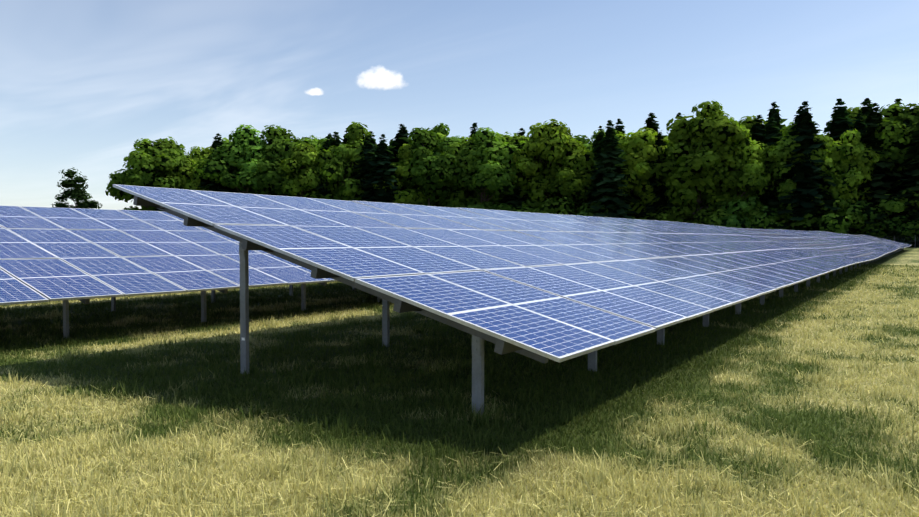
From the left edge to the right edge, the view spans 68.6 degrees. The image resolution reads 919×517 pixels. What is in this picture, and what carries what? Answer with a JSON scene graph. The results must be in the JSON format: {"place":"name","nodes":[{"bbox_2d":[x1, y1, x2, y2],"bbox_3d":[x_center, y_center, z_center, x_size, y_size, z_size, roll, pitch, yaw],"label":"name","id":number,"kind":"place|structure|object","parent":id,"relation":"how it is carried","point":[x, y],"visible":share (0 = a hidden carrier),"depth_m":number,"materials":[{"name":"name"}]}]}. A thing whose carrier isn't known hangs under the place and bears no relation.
{"place":"outdoors","nodes":[
{"label":"outdoors","id":0,"kind":"place"},
{"bbox_2d":[0,247,918,516],"bbox_3d":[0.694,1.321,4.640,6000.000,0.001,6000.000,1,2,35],"label":"ground","id":1,"kind":"structure","parent":0,"point":[908,255],"depth_m":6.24,"materials":[{"name":"green plant"}]},
{"bbox_2d":[52,167,102,208],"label":"pine tree","id":2,"kind":"object","parent":1,"relation":"on","point":[76,192],"visible":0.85,"depth_m":230.21,"materials":[{"name":"green plant"}]},
{"bbox_2d":[105,138,185,211],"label":"tree","id":3,"kind":"object","parent":1,"relation":"on","point":[142,164],"visible":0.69,"depth_m":157.06,"materials":[{"name":"green plant"}]},
{"bbox_2d":[141,136,191,210],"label":"deciduous tree","id":4,"kind":"object","parent":1,"relation":"on","point":[181,160],"visible":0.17,"depth_m":162.87,"materials":[{"name":"green plant"}]},
{"bbox_2d":[0,206,380,337],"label":"solar panels","id":5,"kind":"object","parent":1,"relation":"on","point":[65,255],"visible":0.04,"depth_m":11.85,"materials":[{"name":"blue glass"}]},
{"bbox_2d":[177,158,208,190],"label":"deciduous tree","id":6,"kind":"object","parent":1,"relation":"on","point":[192,181],"visible":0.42,"depth_m":162.93,"materials":[{"name":"green plant"}]},
{"bbox_2d":[188,146,211,168],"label":"deciduous tree","id":7,"kind":"object","parent":1,"relation":"on","point":[198,155],"visible":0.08,"depth_m":171.09,"materials":[{"name":"green plant"}]},
{"bbox_2d":[198,133,241,192],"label":"spruce tree","id":8,"kind":"object","parent":1,"relation":"on","point":[212,185],"visible":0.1,"depth_m":164.14,"materials":[{"name":"green plant"}]},
{"bbox_2d":[222,137,231,145],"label":"deciduous tree","id":9,"kind":"object","parent":1,"relation":"on","point":[225,140],"depth_m":180.71,"materials":[{"name":"green plant"}]},
{"bbox_2d":[193,124,273,194],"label":"deciduous tree","id":10,"kind":"object","parent":1,"relation":"on","point":[241,153],"visible":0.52,"depth_m":160.40,"materials":[{"name":"green plant"}]},
{"bbox_2d":[229,124,300,195],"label":"deciduous tree","id":11,"kind":"object","parent":1,"relation":"on","point":[279,145],"visible":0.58,"depth_m":159.95,"materials":[{"name":"green plant"}]},
{"bbox_2d":[279,137,320,196],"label":"deciduous tree","id":12,"kind":"object","parent":1,"relation":"on","point":[314,143],"visible":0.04,"depth_m":169.01,"materials":[{"name":"green plant"}]},
{"bbox_2d":[273,143,327,198],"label":"deciduous tree","id":13,"kind":"object","parent":1,"relation":"on","point":[304,155],"visible":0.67,"depth_m":158.09,"materials":[{"name":"green plant"}]},
{"bbox_2d":[301,135,329,150],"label":"deciduous tree","id":14,"kind":"object","parent":1,"relation":"on","point":[320,141],"visible":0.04,"depth_m":180.08,"materials":[{"name":"green plant"}]},
{"bbox_2d":[305,151,333,198],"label":"spruce tree","id":15,"kind":"object","parent":1,"relation":"on","point":[324,192],"visible":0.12,"depth_m":160.27,"materials":[{"name":"green plant"}]},
{"bbox_2d":[319,133,333,152],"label":"spruce tree","id":16,"kind":"object","parent":1,"relation":"on","point":[326,144],"depth_m":175.30,"materials":[{"name":"green plant"}]},
{"bbox_2d":[324,132,343,191],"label":"spruce tree","id":17,"kind":"object","parent":1,"relation":"on","point":[336,142],"depth_m":169.41,"materials":[{"name":"green plant"}]},
{"bbox_2d":[330,127,348,195],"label":"spruce tree","id":18,"kind":"object","parent":1,"relation":"on","point":[344,140],"depth_m":173.19,"materials":[{"name":"green plant"}]},
{"bbox_2d":[314,122,371,200],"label":"deciduous tree","id":19,"kind":"object","parent":1,"relation":"on","point":[336,164],"visible":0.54,"depth_m":159.15,"materials":[{"name":"green plant"}]},
{"bbox_2d":[352,135,375,201],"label":"spruce tree","id":20,"kind":"object","parent":1,"relation":"on","point":[368,149],"visible":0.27,"depth_m":158.56,"materials":[{"name":"green plant"}]},
{"bbox_2d":[369,131,376,151],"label":"spruce tree","id":21,"kind":"object","parent":1,"relation":"on","point":[373,141],"visible":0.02,"depth_m":174.31,"materials":[{"name":"green plant"}]},
{"bbox_2d":[362,134,401,202],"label":"spruce tree","id":22,"kind":"object","parent":1,"relation":"on","point":[383,169],"visible":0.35,"depth_m":155.10,"materials":[{"name":"green plant"}]},
{"bbox_2d":[369,144,429,204],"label":"deciduous tree","id":23,"kind":"object","parent":1,"relation":"on","point":[413,197],"visible":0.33,"depth_m":157.44,"materials":[{"name":"green plant"}]},
{"bbox_2d":[388,124,411,190],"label":"spruce tree","id":24,"kind":"object","parent":1,"relation":"on","point":[401,137],"visible":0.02,"depth_m":166.96,"materials":[{"name":"green plant"}]},
{"bbox_2d":[387,137,413,148],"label":"deciduous tree","id":25,"kind":"object","parent":1,"relation":"on","point":[392,140],"depth_m":183.16,"materials":[{"name":"green plant"}]},
{"bbox_2d":[395,141,448,190],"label":"deciduous tree","id":26,"kind":"object","parent":1,"relation":"on","point":[404,178],"visible":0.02,"depth_m":159.64,"materials":[{"name":"green plant"}]},
{"bbox_2d":[399,127,468,207],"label":"deciduous tree","id":27,"kind":"object","parent":1,"relation":"on","point":[428,173],"visible":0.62,"depth_m":154.37,"materials":[{"name":"green plant"}]},
{"bbox_2d":[426,123,449,138],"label":"deciduous tree","id":28,"kind":"object","parent":1,"relation":"on","point":[441,128],"visible":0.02,"depth_m":174.46,"materials":[{"name":"green plant"}]},
{"bbox_2d":[423,136,466,206],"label":"deciduous tree","id":29,"kind":"object","parent":1,"relation":"on","point":[444,144],"visible":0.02,"depth_m":160.37,"materials":[{"name":"green plant"}]},
{"bbox_2d":[436,138,483,207],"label":"deciduous tree","id":30,"kind":"object","parent":1,"relation":"on","point":[455,148],"visible":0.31,"depth_m":156.26,"materials":[{"name":"green plant"}]},
{"bbox_2d":[451,201,491,208],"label":"tree","id":31,"kind":"object","parent":1,"relation":"on","point":[484,205],"visible":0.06,"depth_m":152.19,"materials":[{"name":"green plant"}]},
{"bbox_2d":[467,123,477,140],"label":"spruce tree","id":32,"kind":"object","parent":1,"relation":"on","point":[473,129],"depth_m":173.37,"materials":[{"name":"green plant"}]},
{"bbox_2d":[461,136,485,198],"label":"deciduous tree","id":33,"kind":"object","parent":1,"relation":"on","point":[468,190],"visible":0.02,"depth_m":159.54,"materials":[{"name":"green plant"}]},
{"bbox_2d":[441,127,520,210],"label":"deciduous tree","id":34,"kind":"object","parent":1,"relation":"on","point":[493,165],"visible":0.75,"depth_m":153.53,"materials":[{"name":"green plant"}]},
{"bbox_2d":[470,135,522,203],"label":"deciduous tree","id":35,"kind":"object","parent":1,"relation":"on","point":[502,139],"visible":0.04,"depth_m":160.73,"materials":[{"name":"green plant"}]},
{"bbox_2d":[494,131,528,143],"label":"deciduous tree","id":36,"kind":"object","parent":1,"relation":"on","point":[520,138],"depth_m":175.26,"materials":[{"name":"green plant"}]},
{"bbox_2d":[113,184,910,415],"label":"solar panels","id":37,"kind":"object","parent":1,"relation":"on","point":[544,287],"visible":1,"depth_m":8.16,"materials":[{"name":"blue glass"}]},
{"bbox_2d":[494,140,531,204],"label":"deciduous tree","id":38,"kind":"object","parent":1,"relation":"on","point":[521,144],"depth_m":157.47,"materials":[{"name":"green plant"}]},
{"bbox_2d":[496,139,530,211],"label":"spruce tree","id":39,"kind":"object","parent":1,"relation":"on","point":[514,200],"visible":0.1,"depth_m":154.57,"materials":[{"name":"green plant"}]},
{"bbox_2d":[517,128,524,136],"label":"spruce tree","id":40,"kind":"object","parent":1,"relation":"on","point":[522,133],"visible":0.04,"depth_m":181.44,"materials":[{"name":"green plant"}]},
{"bbox_2d":[512,199,559,213],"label":"tree","id":41,"kind":"object","parent":1,"relation":"on","point":[532,206],"visible":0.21,"depth_m":146.25,"materials":[{"name":"green plant"}]},
{"bbox_2d":[510,119,571,207],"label":"deciduous tree","id":42,"kind":"object","parent":1,"relation":"on","point":[549,140],"visible":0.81,"depth_m":150.35,"materials":[{"name":"green plant"}]},
{"bbox_2d":[529,125,572,197],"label":"deciduous tree","id":43,"kind":"object","parent":1,"relation":"on","point":[542,159],"visible":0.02,"depth_m":154.06,"materials":[{"name":"green plant"}]},
{"bbox_2d":[534,195,574,214],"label":"tree","id":44,"kind":"object","parent":1,"relation":"on","point":[562,206],"visible":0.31,"depth_m":144.88,"materials":[{"name":"green plant"}]},
{"bbox_2d":[528,137,597,214],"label":"deciduous tree","id":45,"kind":"object","parent":1,"relation":"on","point":[570,173],"visible":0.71,"depth_m":147.75,"materials":[{"name":"green plant"}]},
{"bbox_2d":[574,135,591,150],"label":"deciduous tree","id":46,"kind":"object","parent":1,"relation":"on","point":[587,143],"visible":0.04,"depth_m":164.39,"materials":[{"name":"green plant"}]},
{"bbox_2d":[568,200,610,216],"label":"tree","id":47,"kind":"object","parent":1,"relation":"on","point":[585,208],"visible":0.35,"depth_m":142.21,"materials":[{"name":"green plant"}]},
{"bbox_2d":[576,126,604,206],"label":"spruce tree","id":48,"kind":"object","parent":1,"relation":"on","point":[598,137],"visible":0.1,"depth_m":148.72,"materials":[{"name":"green plant"}]},
{"bbox_2d":[590,129,622,147],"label":"deciduous tree","id":49,"kind":"object","parent":1,"relation":"on","point":[594,133],"depth_m":167.38,"materials":[{"name":"green plant"}]},
{"bbox_2d":[585,120,640,218],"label":"spruce tree","id":50,"kind":"object","parent":1,"relation":"on","point":[608,182],"visible":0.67,"depth_m":141.43,"materials":[{"name":"green plant"}]},
{"bbox_2d":[614,119,625,136],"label":"spruce tree","id":51,"kind":"object","parent":1,"relation":"on","point":[620,127],"visible":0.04,"depth_m":171.94,"materials":[{"name":"green plant"}]},
{"bbox_2d":[595,128,666,218],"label":"deciduous tree","id":52,"kind":"object","parent":1,"relation":"on","point":[639,149],"visible":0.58,"depth_m":144.03,"materials":[{"name":"green plant"}]},
{"bbox_2d":[643,113,667,143],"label":"spruce tree","id":53,"kind":"object","parent":1,"relation":"on","point":[651,123],"visible":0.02,"depth_m":158.30,"materials":[{"name":"green plant"}]},
{"bbox_2d":[643,211,673,220],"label":"tree","id":54,"kind":"object","parent":1,"relation":"on","point":[653,216],"visible":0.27,"depth_m":140.64,"materials":[{"name":"green plant"}]},
{"bbox_2d":[632,139,689,218],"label":"deciduous tree","id":55,"kind":"object","parent":1,"relation":"on","point":[668,141],"visible":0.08,"depth_m":146.08,"materials":[{"name":"green plant"}]},
{"bbox_2d":[633,132,691,219],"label":"spruce tree","id":56,"kind":"object","parent":1,"relation":"on","point":[660,191],"visible":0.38,"depth_m":144.26,"materials":[{"name":"green plant"}]},
{"bbox_2d":[669,113,682,136],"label":"spruce tree","id":57,"kind":"object","parent":1,"relation":"on","point":[678,114],"visible":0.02,"depth_m":155.70,"materials":[{"name":"green plant"}]},
{"bbox_2d":[656,203,709,223],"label":"tree","id":58,"kind":"object","parent":1,"relation":"on","point":[680,213],"visible":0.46,"depth_m":138.56,"materials":[{"name":"green plant"}]},
{"bbox_2d":[673,145,710,214],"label":"deciduous tree","id":59,"kind":"object","parent":1,"relation":"on","point":[695,200],"visible":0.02,"depth_m":142.61,"materials":[{"name":"green plant"}]},
{"bbox_2d":[685,217,711,224],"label":"tree","id":60,"kind":"object","parent":1,"relation":"on","point":[690,220],"visible":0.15,"depth_m":141.13,"materials":[{"name":"green plant"}]},
{"bbox_2d":[650,101,749,218],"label":"deciduous tree","id":61,"kind":"object","parent":1,"relation":"on","point":[713,138],"visible":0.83,"depth_m":136.48,"materials":[{"name":"green plant"}]},
{"bbox_2d":[690,206,729,224],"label":"tree","id":62,"kind":"object","parent":1,"relation":"on","point":[711,218],"visible":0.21,"depth_m":135.54,"materials":[{"name":"green plant"}]},
{"bbox_2d":[699,125,768,202],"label":"deciduous tree","id":63,"kind":"object","parent":1,"relation":"on","point":[732,197],"visible":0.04,"depth_m":138.82,"materials":[{"name":"green plant"}]},
{"bbox_2d":[698,125,773,218],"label":"deciduous tree","id":64,"kind":"object","parent":1,"relation":"on","point":[755,176],"visible":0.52,"depth_m":135.32,"materials":[{"name":"green plant"}]},
{"bbox_2d":[711,196,779,228],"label":"tree","id":65,"kind":"object","parent":1,"relation":"on","point":[738,206],"visible":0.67,"depth_m":132.68,"materials":[{"name":"green plant"}]},
{"bbox_2d":[738,115,767,135],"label":"deciduous tree","id":66,"kind":"object","parent":1,"relation":"on","point":[747,122],"visible":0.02,"depth_m":155.40,"materials":[{"name":"green plant"}]},
{"bbox_2d":[748,115,766,199],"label":"spruce tree","id":67,"kind":"object","parent":1,"relation":"on","point":[757,130],"visible":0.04,"depth_m":142.22,"materials":[{"name":"green plant"}]},
{"bbox_2d":[738,208,787,229],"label":"tree","id":68,"kind":"object","parent":1,"relation":"on","point":[760,221],"visible":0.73,"depth_m":131.29,"materials":[{"name":"green plant"}]},
{"bbox_2d":[752,117,786,228],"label":"spruce tree","id":69,"kind":"object","parent":1,"relation":"on","point":[771,134],"visible":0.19,"depth_m":137.79,"materials":[{"name":"green plant"}]},
{"bbox_2d":[764,102,787,136],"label":"spruce tree","id":70,"kind":"object","parent":1,"relation":"on","point":[775,114],"visible":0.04,"depth_m":148.17,"materials":[{"name":"green plant"}]},
{"bbox_2d":[774,213,794,229],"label":"tree","id":71,"kind":"object","parent":1,"relation":"on","point":[781,216],"visible":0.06,"depth_m":131.84,"materials":[{"name":"green plant"}]},
{"bbox_2d":[793,108,802,121],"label":"spruce tree","id":72,"kind":"object","parent":1,"relation":"on","point":[795,118],"visible":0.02,"depth_m":158.19,"materials":[{"name":"green plant"}]},
{"bbox_2d":[760,122,844,210],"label":"deciduous tree","id":73,"kind":"object","parent":1,"relation":"on","point":[778,154],"visible":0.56,"depth_m":131.01,"materials":[{"name":"green plant"}]},
{"bbox_2d":[768,101,848,231],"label":"spruce tree","id":74,"kind":"object","parent":1,"relation":"on","point":[807,177],"visible":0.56,"depth_m":129.48,"materials":[{"name":"green plant"}]},
{"bbox_2d":[784,195,864,233],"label":"tree","id":75,"kind":"object","parent":1,"relation":"on","point":[833,222],"visible":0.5,"depth_m":127.26,"materials":[{"name":"green plant"}]},
{"bbox_2d":[822,98,853,148],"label":"spruce tree","id":76,"kind":"object","parent":1,"relation":"on","point":[836,127],"visible":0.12,"depth_m":142.78,"materials":[{"name":"green plant"}]},
{"bbox_2d":[824,107,866,136],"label":"deciduous tree","id":77,"kind":"object","parent":1,"relation":"on","point":[854,112],"visible":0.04,"depth_m":146.76,"materials":[{"name":"green plant"}]},
{"bbox_2d":[829,210,864,233],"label":"tree","id":78,"kind":"object","parent":1,"relation":"on","point":[858,220],"visible":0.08,"depth_m":127.44,"materials":[{"name":"green plant"}]},
{"bbox_2d":[817,129,879,210],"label":"deciduous tree","id":79,"kind":"object","parent":1,"relation":"on","point":[854,159],"visible":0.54,"depth_m":130.52,"materials":[{"name":"green plant"}]},
{"bbox_2d":[846,113,866,233],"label":"spruce tree","id":80,"kind":"object","parent":1,"relation":"on","point":[859,125],"visible":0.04,"depth_m":136.08,"materials":[{"name":"green plant"}]},
{"bbox_2d":[837,200,883,229],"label":"tree","id":81,"kind":"object","parent":1,"relation":"on","point":[869,214],"visible":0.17,"depth_m":128.43,"materials":[{"name":"green plant"}]},
{"bbox_2d":[850,98,873,131],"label":"spruce tree","id":82,"kind":"object","parent":1,"relation":"on","point":[866,104],"depth_m":147.03,"materials":[{"name":"green plant"}]},
{"bbox_2d":[848,217,893,239],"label":"tree","id":83,"kind":"object","parent":1,"relation":"on","point":[871,228],"visible":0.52,"depth_m":127.84,"materials":[{"name":"green plant"}]},
{"bbox_2d":[846,103,908,239],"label":"spruce tree","id":84,"kind":"object","parent":1,"relation":"on","point":[880,181],"visible":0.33,"depth_m":130.21,"materials":[{"name":"green plant"}]},
{"bbox_2d":[866,103,918,181],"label":"deciduous tree","id":85,"kind":"object","parent":1,"relation":"on","point":[896,117],"visible":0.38,"depth_m":130.06,"materials":[{"name":"green plant"}]},
{"bbox_2d":[869,189,918,238],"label":"tree","id":86,"kind":"object","parent":1,"relation":"on","point":[891,205],"visible":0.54,"depth_m":124.87,"materials":[{"name":"green plant"}]},
{"bbox_2d":[894,98,903,111],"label":"spruce tree","id":87,"kind":"object","parent":1,"relation":"on","point":[896,101],"depth_m":147.93,"materials":[{"name":"green plant"}]},
{"bbox_2d":[881,215,918,241],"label":"tree","id":88,"kind":"object","parent":1,"relation":"on","point":[896,225],"visible":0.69,"depth_m":124.99,"materials":[{"name":"green plant"}]},
{"bbox_2d":[885,118,916,238],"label":"spruce tree","id":89,"kind":"object","parent":1,"relation":"on","point":[910,144],"visible":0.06,"depth_m":130.13,"materials":[{"name":"green plant"}]},
{"bbox_2d":[886,122,918,246],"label":"spruce tree","id":90,"kind":"object","parent":1,"relation":"on","point":[911,184],"visible":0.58,"depth_m":125.65,"materials":[{"name":"green plant"}]},
{"bbox_2d":[0,0,918,209],"label":"sky","id":91,"kind":"structure","parent":0,"point":[81,81],"materials":[{"name":"blue"}]}
]}

